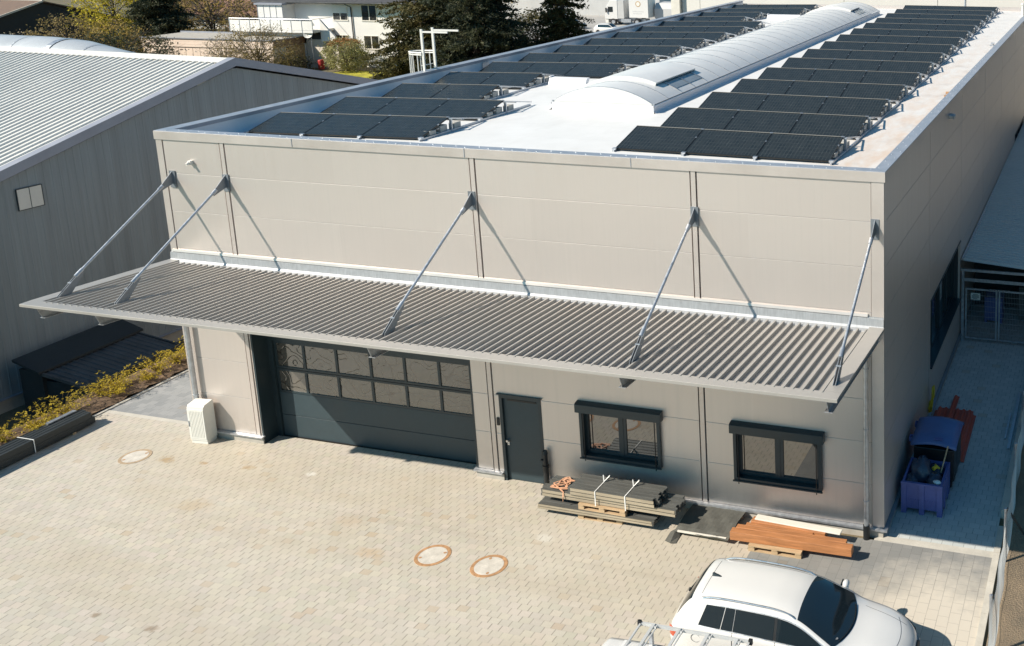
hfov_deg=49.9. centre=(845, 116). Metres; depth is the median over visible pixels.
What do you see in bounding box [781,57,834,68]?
solar panel
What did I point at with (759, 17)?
panel rack
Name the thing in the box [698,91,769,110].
solar panel
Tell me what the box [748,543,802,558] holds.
pallet
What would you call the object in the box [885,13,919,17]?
solar panel
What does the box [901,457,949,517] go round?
pallet box
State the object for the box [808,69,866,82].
solar panel
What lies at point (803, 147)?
solar panel
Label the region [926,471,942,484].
rubbish bag
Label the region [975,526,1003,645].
kerb
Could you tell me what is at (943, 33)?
solar panel
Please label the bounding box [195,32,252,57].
twiggy shrub
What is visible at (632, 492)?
profile bundle
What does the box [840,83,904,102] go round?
solar panel
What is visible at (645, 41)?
solar panel
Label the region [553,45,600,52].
solar panel
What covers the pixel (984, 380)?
alley paving
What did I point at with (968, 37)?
panel rack
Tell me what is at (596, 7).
grey store
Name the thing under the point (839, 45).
solar panel
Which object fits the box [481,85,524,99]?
panel rack
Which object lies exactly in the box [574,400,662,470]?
window
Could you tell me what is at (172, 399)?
grey paving
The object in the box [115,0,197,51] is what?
conifer
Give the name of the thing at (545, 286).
warehouse
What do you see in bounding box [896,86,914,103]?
panel rack
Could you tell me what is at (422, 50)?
access guard
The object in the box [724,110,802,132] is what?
solar panel
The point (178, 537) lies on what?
paving
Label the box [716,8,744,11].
solar panel
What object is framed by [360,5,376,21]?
window
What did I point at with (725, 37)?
panel rack
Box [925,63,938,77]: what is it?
panel rack
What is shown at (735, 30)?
solar panel
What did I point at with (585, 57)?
solar panel
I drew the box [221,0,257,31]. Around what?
bare tree
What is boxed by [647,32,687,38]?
solar panel
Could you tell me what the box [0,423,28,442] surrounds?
bed shrub
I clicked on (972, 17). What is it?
solar panel
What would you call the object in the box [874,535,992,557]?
curb
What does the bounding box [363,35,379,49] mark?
window
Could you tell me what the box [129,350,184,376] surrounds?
bed shrub
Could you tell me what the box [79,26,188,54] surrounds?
bush
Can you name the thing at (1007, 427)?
steel bar
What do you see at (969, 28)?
solar panel
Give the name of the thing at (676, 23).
solar panel
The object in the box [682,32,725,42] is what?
solar panel
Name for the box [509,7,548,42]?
background tree
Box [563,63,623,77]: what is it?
solar panel
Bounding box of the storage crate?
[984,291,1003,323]
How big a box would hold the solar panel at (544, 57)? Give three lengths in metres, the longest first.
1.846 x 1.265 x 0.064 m
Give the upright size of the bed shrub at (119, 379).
0.583 m
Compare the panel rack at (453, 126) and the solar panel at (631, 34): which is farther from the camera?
the solar panel at (631, 34)
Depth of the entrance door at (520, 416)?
24.47 m
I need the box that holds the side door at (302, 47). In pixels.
[288,44,305,67]
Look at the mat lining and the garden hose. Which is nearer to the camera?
the mat lining
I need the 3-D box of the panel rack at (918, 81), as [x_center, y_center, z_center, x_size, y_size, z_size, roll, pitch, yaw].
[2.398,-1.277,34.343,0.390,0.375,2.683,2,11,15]
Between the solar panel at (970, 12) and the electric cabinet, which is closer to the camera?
the electric cabinet
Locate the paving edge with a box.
[104,410,188,424]
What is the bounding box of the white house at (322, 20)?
[228,0,496,68]
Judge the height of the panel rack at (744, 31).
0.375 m
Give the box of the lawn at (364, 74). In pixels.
[334,70,383,78]
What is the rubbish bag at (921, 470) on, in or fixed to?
in the pallet box
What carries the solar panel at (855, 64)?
on the warehouse
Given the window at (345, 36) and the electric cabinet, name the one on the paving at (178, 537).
the electric cabinet
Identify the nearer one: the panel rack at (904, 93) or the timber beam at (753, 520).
the timber beam at (753, 520)
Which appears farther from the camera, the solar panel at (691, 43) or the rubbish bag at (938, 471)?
the solar panel at (691, 43)
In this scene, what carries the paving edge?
on the paving at (178, 537)
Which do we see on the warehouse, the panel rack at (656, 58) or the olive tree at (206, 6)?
the panel rack at (656, 58)
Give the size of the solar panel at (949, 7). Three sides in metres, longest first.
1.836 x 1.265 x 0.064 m
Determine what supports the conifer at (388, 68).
on the lawn at (364, 74)
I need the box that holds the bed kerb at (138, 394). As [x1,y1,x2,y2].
[92,369,187,416]
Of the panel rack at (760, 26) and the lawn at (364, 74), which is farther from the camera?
the lawn at (364, 74)
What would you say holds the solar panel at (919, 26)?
on the warehouse
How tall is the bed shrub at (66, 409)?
0.584 m
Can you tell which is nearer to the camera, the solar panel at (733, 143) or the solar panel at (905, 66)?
the solar panel at (733, 143)
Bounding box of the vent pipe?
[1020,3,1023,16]
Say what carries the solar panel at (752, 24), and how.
on the warehouse
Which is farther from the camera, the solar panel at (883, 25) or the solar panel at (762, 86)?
the solar panel at (883, 25)
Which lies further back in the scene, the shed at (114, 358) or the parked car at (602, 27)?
the parked car at (602, 27)
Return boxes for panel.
[249,112,335,134]
[304,114,390,136]
[320,96,397,114]
[362,115,449,138]
[372,98,448,115]
[382,83,449,97]
[426,99,503,119]
[431,84,499,99]
[433,72,495,83]
[479,62,534,72]
[480,72,542,88]
[518,53,569,61]
[522,62,579,76]
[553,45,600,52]
[560,53,611,62]
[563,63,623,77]
[584,38,628,44]
[592,45,640,53]
[601,54,654,66]
[611,32,651,37]
[617,125,703,152]
[621,38,665,45]
[631,46,680,57]
[635,26,674,31]
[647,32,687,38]
[658,21,694,25]
[658,38,704,49]
[660,107,738,129]
[669,26,709,31]
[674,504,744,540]
[679,16,713,20]
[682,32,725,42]
[685,129,772,157]
[691,21,727,25]
[698,12,729,15]
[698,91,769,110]
[704,26,744,35]
[709,16,744,20]
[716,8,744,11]
[724,21,761,30]
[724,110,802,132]
[727,12,760,19]
[731,78,794,94]
[732,4,759,7]
[742,8,773,15]
[756,133,844,161]
[757,4,787,7]
[757,94,827,113]
[758,67,815,80]
[770,8,803,14]
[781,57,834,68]
[784,80,848,96]
[785,4,816,11]
[790,113,868,138]
[801,49,851,58]
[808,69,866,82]
[817,97,888,118]
[820,41,866,49]
[829,59,882,70]
[836,34,879,41]
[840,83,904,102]
[846,50,896,60]
[850,28,890,34]
[860,71,919,88]
[862,42,908,51]
[863,23,901,28]
[874,18,911,23]
[876,35,919,43]
[877,60,931,76]
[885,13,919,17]
[888,29,928,36]
[892,51,942,65]
[895,9,927,13]
[899,23,937,29]
[903,5,934,9]
[905,43,951,56]
[909,18,945,23]
[916,36,960,48]
[918,14,953,18]
[926,10,959,14]
[926,30,968,41]
[933,6,965,9]
[936,24,975,34]
[944,19,981,28]
[951,14,986,22]
[958,10,991,18]
[964,6,996,14]
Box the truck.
[605,0,654,24]
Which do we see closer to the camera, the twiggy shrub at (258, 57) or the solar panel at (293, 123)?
the solar panel at (293, 123)
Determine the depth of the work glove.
23.56 m
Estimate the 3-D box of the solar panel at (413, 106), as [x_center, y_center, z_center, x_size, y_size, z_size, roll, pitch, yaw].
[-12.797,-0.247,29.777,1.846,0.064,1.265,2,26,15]
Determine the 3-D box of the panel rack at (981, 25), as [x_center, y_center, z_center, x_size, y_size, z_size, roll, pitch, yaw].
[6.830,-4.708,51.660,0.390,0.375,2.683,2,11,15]
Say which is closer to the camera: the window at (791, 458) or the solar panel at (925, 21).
the window at (791, 458)
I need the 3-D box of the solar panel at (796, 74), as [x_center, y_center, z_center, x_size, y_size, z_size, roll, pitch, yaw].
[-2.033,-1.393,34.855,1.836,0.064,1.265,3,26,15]
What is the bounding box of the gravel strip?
[986,445,1023,645]
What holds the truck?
on the road
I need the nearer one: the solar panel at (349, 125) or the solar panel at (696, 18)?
the solar panel at (349, 125)
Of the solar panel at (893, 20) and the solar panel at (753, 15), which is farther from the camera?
the solar panel at (753, 15)
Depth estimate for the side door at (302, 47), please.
108.55 m
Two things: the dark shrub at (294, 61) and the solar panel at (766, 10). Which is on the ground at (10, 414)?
the dark shrub at (294, 61)
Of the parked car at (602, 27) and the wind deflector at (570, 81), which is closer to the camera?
the wind deflector at (570, 81)
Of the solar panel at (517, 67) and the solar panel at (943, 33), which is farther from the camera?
the solar panel at (943, 33)
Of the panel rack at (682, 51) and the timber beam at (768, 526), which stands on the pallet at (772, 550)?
the timber beam at (768, 526)
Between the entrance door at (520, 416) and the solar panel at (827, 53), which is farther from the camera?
the solar panel at (827, 53)
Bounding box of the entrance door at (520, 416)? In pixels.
[496,393,543,484]
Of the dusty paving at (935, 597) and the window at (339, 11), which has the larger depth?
the window at (339, 11)
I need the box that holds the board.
[755,514,841,534]
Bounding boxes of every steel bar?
[1004,413,1010,439]
[1007,392,1020,449]
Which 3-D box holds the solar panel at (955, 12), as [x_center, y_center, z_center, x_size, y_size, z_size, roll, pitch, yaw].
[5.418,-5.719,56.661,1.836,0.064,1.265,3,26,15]
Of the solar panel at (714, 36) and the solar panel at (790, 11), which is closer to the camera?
the solar panel at (714, 36)
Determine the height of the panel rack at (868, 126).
0.375 m
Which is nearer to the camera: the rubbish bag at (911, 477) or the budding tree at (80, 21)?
the rubbish bag at (911, 477)
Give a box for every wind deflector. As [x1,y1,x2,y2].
[548,75,589,85]
[767,14,800,18]
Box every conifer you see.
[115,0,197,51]
[352,0,454,79]
[406,0,540,71]
[482,0,521,54]
[526,0,595,46]
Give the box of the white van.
[602,619,752,645]
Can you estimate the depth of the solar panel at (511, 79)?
34.75 m
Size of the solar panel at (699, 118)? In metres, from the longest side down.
1.836 x 1.265 x 0.064 m
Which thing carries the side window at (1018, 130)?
in the warehouse
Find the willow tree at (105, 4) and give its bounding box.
[65,0,143,45]
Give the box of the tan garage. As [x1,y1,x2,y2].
[141,31,307,67]
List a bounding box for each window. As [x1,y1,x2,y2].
[15,184,44,210]
[332,4,348,20]
[335,35,347,38]
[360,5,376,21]
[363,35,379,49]
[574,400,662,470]
[729,420,824,494]
[930,240,960,368]
[1015,117,1023,139]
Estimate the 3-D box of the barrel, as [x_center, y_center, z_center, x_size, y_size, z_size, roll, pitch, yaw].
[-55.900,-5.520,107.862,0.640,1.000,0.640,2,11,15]
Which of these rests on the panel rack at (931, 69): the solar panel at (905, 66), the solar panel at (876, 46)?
the solar panel at (905, 66)
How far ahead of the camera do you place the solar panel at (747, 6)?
62.65 m
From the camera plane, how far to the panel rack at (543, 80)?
34.94 m
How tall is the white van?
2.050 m
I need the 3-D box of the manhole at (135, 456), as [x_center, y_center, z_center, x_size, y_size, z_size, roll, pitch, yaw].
[-18.265,8.752,26.012,0.740,0.010,0.740,-4,12,-19]
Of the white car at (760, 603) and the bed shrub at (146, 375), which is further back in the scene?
the bed shrub at (146, 375)
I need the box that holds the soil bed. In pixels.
[0,352,187,445]
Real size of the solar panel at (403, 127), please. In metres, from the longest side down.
1.846 x 1.265 x 0.064 m
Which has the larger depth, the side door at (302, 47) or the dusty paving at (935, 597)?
the side door at (302, 47)
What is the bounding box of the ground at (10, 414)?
[0,0,1007,645]
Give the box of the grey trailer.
[654,1,671,18]
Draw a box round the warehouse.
[19,0,1023,539]
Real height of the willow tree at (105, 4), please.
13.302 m
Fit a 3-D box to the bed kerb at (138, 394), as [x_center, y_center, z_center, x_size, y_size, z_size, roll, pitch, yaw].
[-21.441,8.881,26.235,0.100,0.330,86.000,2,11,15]
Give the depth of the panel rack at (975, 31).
49.09 m
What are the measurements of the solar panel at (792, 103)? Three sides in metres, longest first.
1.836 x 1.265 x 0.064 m
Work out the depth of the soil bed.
29.29 m
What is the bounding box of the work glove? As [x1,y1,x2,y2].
[932,464,939,470]
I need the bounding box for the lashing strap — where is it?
[550,477,574,500]
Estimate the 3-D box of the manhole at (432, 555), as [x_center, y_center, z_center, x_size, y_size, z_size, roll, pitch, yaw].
[-8.917,9.486,21.855,0.760,0.010,0.760,0,11,3]
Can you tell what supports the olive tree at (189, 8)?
on the ground at (10, 414)
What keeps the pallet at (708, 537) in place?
on the paving at (178, 537)
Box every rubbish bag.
[906,472,917,481]
[910,455,932,482]
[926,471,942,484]
[930,463,944,475]
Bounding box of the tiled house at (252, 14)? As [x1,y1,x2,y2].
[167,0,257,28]
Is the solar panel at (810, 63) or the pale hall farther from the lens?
the pale hall
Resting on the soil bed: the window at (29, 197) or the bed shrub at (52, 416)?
the bed shrub at (52, 416)
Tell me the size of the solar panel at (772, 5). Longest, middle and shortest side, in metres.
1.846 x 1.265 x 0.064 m
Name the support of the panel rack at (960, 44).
on the warehouse
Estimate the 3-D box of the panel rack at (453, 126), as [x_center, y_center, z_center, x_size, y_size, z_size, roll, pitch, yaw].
[-10.734,0.213,27.233,0.390,0.375,2.683,2,11,15]
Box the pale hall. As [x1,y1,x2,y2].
[671,0,1023,14]
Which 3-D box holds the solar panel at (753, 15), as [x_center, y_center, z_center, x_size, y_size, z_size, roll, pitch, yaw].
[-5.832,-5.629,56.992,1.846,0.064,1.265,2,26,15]
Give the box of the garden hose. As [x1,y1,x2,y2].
[928,385,934,412]
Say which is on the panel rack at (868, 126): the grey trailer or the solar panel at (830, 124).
the solar panel at (830, 124)
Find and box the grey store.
[502,0,670,15]
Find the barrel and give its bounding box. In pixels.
[318,59,324,68]
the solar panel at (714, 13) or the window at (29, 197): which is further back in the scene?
the solar panel at (714, 13)
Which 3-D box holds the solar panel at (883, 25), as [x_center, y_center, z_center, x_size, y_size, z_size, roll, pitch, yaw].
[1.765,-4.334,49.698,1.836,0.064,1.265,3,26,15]
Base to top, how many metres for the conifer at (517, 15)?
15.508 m
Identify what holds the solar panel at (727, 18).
on the warehouse
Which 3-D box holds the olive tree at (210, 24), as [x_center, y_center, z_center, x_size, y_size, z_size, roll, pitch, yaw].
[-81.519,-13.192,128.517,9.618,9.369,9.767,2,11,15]
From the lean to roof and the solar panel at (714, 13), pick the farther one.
the solar panel at (714, 13)
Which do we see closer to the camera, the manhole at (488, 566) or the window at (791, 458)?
the manhole at (488, 566)
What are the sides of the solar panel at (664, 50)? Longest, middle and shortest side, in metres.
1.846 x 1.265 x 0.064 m
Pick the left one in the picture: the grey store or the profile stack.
the profile stack
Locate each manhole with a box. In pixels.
[118,449,152,463]
[414,545,451,565]
[470,555,507,577]
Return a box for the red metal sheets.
[933,395,975,461]
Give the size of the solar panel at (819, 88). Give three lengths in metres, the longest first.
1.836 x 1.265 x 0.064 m
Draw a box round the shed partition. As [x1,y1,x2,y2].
[974,262,1023,307]
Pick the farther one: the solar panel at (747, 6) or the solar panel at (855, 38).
the solar panel at (747, 6)
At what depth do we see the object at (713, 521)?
22.74 m
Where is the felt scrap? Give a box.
[665,529,680,543]
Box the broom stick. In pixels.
[941,446,948,472]
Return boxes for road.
[506,14,655,38]
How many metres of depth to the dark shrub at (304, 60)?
107.01 m
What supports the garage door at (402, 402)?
in the warehouse
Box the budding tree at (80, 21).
[22,11,106,39]
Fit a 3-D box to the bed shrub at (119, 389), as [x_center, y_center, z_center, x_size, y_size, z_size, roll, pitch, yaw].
[-20.901,7.885,29.135,0.728,0.311,0.844,2,11,15]
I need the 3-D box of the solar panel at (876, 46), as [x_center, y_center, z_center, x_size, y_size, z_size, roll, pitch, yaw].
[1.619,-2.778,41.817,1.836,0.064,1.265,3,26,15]
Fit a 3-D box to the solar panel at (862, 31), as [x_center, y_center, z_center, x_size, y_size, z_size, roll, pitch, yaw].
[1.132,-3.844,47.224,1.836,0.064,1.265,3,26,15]
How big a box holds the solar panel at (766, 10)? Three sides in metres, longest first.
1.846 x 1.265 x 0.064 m
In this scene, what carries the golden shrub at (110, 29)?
on the ground at (10, 414)
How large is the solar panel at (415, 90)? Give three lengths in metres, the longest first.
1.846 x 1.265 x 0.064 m
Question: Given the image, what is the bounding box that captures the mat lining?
[677,530,725,538]
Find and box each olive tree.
[125,0,220,24]
[167,0,257,31]
[175,0,255,31]
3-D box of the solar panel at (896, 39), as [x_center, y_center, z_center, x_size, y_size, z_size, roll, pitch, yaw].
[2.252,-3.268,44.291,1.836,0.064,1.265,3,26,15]
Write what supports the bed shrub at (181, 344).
on the soil bed
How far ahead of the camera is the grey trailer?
150.74 m
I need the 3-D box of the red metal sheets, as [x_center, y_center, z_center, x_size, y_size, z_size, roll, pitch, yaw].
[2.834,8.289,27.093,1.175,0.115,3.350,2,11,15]
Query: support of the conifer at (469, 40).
on the lawn at (364, 74)
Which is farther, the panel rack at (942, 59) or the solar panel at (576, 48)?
the solar panel at (576, 48)
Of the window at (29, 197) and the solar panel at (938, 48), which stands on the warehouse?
the solar panel at (938, 48)
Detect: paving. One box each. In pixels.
[0,413,752,645]
[110,371,192,421]
[747,533,991,645]
[884,304,1023,551]
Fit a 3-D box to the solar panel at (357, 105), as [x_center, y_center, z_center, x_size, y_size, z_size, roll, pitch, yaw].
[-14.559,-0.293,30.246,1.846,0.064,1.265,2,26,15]
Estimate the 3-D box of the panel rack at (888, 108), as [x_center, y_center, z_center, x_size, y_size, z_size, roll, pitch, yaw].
[1.132,-0.297,29.395,0.390,0.375,2.683,2,11,15]
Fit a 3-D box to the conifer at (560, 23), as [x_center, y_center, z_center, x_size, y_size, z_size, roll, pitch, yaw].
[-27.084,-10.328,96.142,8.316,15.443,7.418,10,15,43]
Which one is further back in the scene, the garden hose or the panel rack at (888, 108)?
the panel rack at (888, 108)
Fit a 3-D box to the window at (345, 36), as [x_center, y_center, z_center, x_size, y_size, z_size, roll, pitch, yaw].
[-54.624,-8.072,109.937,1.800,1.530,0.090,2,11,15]
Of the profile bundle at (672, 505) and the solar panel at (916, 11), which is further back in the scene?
the solar panel at (916, 11)
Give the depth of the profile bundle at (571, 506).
22.96 m
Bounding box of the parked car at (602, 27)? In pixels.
[593,23,617,31]
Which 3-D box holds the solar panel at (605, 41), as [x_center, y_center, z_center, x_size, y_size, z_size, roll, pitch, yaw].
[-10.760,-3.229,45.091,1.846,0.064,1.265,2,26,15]
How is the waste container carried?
on the alley paving at (984, 380)
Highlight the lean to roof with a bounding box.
[961,123,1023,285]
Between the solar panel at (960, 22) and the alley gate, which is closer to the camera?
the alley gate
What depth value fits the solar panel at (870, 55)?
39.48 m
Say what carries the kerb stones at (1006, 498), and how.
on the ground at (10, 414)
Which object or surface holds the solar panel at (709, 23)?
on the warehouse
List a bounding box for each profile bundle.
[538,496,661,526]
[541,475,685,517]
[567,473,667,510]
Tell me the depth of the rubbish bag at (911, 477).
23.38 m
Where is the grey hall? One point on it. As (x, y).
(81, 120)
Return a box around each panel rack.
[418,117,481,140]
[478,101,531,120]
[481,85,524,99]
[522,74,564,89]
[612,64,640,74]
[644,55,669,64]
[667,46,694,58]
[692,39,716,49]
[715,33,736,42]
[735,27,754,36]
[753,12,766,20]
[753,22,770,30]
[799,8,811,15]
[829,136,859,164]
[855,117,880,139]
[877,100,898,119]
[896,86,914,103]
[911,73,927,88]
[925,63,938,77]
[936,53,948,66]
[947,45,957,57]
[956,38,965,49]
[964,32,972,41]
[971,26,979,35]
[978,20,984,29]
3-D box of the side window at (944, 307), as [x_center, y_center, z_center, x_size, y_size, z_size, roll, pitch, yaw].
[2.835,5.394,29.763,0.370,1.970,5.300,2,11,15]
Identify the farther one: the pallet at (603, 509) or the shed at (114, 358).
the shed at (114, 358)
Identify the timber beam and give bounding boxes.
[730,527,852,556]
[736,524,846,542]
[746,522,812,533]
[751,516,827,535]
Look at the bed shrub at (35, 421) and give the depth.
27.16 m
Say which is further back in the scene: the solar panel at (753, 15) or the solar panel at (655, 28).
the solar panel at (753, 15)
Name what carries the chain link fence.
on the gravel strip
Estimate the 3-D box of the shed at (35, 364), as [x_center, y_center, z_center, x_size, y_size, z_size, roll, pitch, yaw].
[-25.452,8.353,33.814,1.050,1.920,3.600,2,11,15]
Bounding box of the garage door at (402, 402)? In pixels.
[249,334,478,467]
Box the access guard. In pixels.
[408,27,458,72]
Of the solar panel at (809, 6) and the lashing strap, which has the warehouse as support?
the solar panel at (809, 6)
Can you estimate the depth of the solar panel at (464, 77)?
35.27 m
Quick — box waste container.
[909,416,963,487]
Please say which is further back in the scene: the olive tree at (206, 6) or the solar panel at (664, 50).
the olive tree at (206, 6)
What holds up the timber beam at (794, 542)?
on the pallet at (772, 550)
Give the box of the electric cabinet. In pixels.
[186,398,217,443]
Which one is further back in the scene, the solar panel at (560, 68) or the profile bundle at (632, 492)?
the solar panel at (560, 68)
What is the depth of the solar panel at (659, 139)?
24.92 m
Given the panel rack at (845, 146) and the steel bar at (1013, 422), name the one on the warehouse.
the panel rack at (845, 146)
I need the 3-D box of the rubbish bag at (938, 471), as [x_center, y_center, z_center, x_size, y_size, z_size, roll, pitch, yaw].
[2.110,8.419,23.862,0.534,0.405,0.444,2,11,15]
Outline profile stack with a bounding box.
[0,409,95,468]
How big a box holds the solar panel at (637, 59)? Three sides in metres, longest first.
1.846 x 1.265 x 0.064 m
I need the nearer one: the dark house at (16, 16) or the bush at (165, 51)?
the bush at (165, 51)
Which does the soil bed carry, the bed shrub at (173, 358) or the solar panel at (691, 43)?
the bed shrub at (173, 358)
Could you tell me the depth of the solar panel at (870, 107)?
29.01 m
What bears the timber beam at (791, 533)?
on the pallet at (772, 550)
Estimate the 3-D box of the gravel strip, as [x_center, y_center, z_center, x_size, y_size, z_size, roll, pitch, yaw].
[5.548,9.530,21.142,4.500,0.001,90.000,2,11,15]
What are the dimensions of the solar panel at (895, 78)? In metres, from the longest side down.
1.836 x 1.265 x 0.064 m
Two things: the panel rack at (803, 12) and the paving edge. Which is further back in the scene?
the panel rack at (803, 12)
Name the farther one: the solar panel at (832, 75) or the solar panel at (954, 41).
the solar panel at (954, 41)
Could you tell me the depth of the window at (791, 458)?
22.71 m
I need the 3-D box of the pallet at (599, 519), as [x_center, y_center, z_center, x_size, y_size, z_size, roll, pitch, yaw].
[-5.495,9.092,23.390,1.100,0.140,0.800,2,11,14]
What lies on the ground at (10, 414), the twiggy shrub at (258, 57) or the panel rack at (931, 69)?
the twiggy shrub at (258, 57)
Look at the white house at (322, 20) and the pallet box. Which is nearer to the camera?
the pallet box
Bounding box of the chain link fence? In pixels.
[988,391,1023,645]
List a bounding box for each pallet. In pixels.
[578,502,626,516]
[578,515,623,524]
[683,516,742,540]
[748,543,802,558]
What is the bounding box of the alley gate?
[961,268,1023,342]
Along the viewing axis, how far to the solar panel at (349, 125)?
27.26 m
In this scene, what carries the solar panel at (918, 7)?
on the warehouse
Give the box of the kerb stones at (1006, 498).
[1001,407,1021,518]
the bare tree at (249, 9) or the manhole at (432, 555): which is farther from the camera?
the bare tree at (249, 9)
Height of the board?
0.030 m
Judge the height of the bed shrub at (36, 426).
0.363 m
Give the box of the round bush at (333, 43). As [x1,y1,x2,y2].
[317,35,370,72]
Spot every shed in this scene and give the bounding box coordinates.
[12,319,142,415]
[42,332,182,410]
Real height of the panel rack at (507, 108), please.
0.375 m
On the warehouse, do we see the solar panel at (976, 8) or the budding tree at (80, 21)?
the solar panel at (976, 8)
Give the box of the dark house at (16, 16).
[0,0,148,41]
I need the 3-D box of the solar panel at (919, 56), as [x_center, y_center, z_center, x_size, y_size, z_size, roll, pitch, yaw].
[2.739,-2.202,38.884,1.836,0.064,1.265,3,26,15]
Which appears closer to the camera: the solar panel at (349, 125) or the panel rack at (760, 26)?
the solar panel at (349, 125)
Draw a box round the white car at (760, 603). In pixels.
[669,557,919,645]
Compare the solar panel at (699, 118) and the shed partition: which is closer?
the solar panel at (699, 118)
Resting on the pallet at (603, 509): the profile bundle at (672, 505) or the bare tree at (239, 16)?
the profile bundle at (672, 505)
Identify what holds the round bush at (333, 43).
on the lawn at (364, 74)
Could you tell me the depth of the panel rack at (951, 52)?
41.64 m
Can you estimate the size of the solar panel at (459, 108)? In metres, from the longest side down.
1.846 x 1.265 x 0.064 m
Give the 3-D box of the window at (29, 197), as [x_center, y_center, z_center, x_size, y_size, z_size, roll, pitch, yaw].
[-26.601,2.652,33.003,0.050,0.720,0.780,3,12,19]
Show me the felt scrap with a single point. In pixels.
(672, 536)
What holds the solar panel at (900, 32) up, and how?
on the warehouse
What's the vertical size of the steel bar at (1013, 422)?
0.060 m
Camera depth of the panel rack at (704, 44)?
44.47 m
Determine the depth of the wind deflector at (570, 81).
34.74 m
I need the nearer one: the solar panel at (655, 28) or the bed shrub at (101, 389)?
the bed shrub at (101, 389)
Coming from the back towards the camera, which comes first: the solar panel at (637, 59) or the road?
the road
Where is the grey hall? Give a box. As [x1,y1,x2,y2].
[0,34,377,413]
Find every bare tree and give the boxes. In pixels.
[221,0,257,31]
[235,0,256,31]
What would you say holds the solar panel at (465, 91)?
on the warehouse
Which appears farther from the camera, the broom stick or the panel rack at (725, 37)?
the panel rack at (725, 37)
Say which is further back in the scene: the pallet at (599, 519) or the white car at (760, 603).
the pallet at (599, 519)
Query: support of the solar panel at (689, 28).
on the warehouse
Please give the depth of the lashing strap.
23.40 m
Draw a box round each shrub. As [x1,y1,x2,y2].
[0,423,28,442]
[6,408,52,435]
[21,418,54,432]
[28,389,96,417]
[42,408,66,424]
[72,372,128,402]
[78,15,159,53]
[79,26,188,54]
[88,363,146,394]
[101,382,132,395]
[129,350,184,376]
[136,370,159,381]
[150,345,185,368]
[173,335,184,351]
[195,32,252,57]
[206,18,302,65]
[273,48,308,66]
[288,50,324,69]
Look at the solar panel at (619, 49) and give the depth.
42.31 m
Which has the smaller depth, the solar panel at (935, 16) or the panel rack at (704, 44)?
the panel rack at (704, 44)
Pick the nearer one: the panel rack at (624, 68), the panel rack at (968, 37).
the panel rack at (624, 68)
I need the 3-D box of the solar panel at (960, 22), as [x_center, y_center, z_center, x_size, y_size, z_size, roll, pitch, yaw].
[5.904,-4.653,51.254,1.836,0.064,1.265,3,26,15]
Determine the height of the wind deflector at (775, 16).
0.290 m

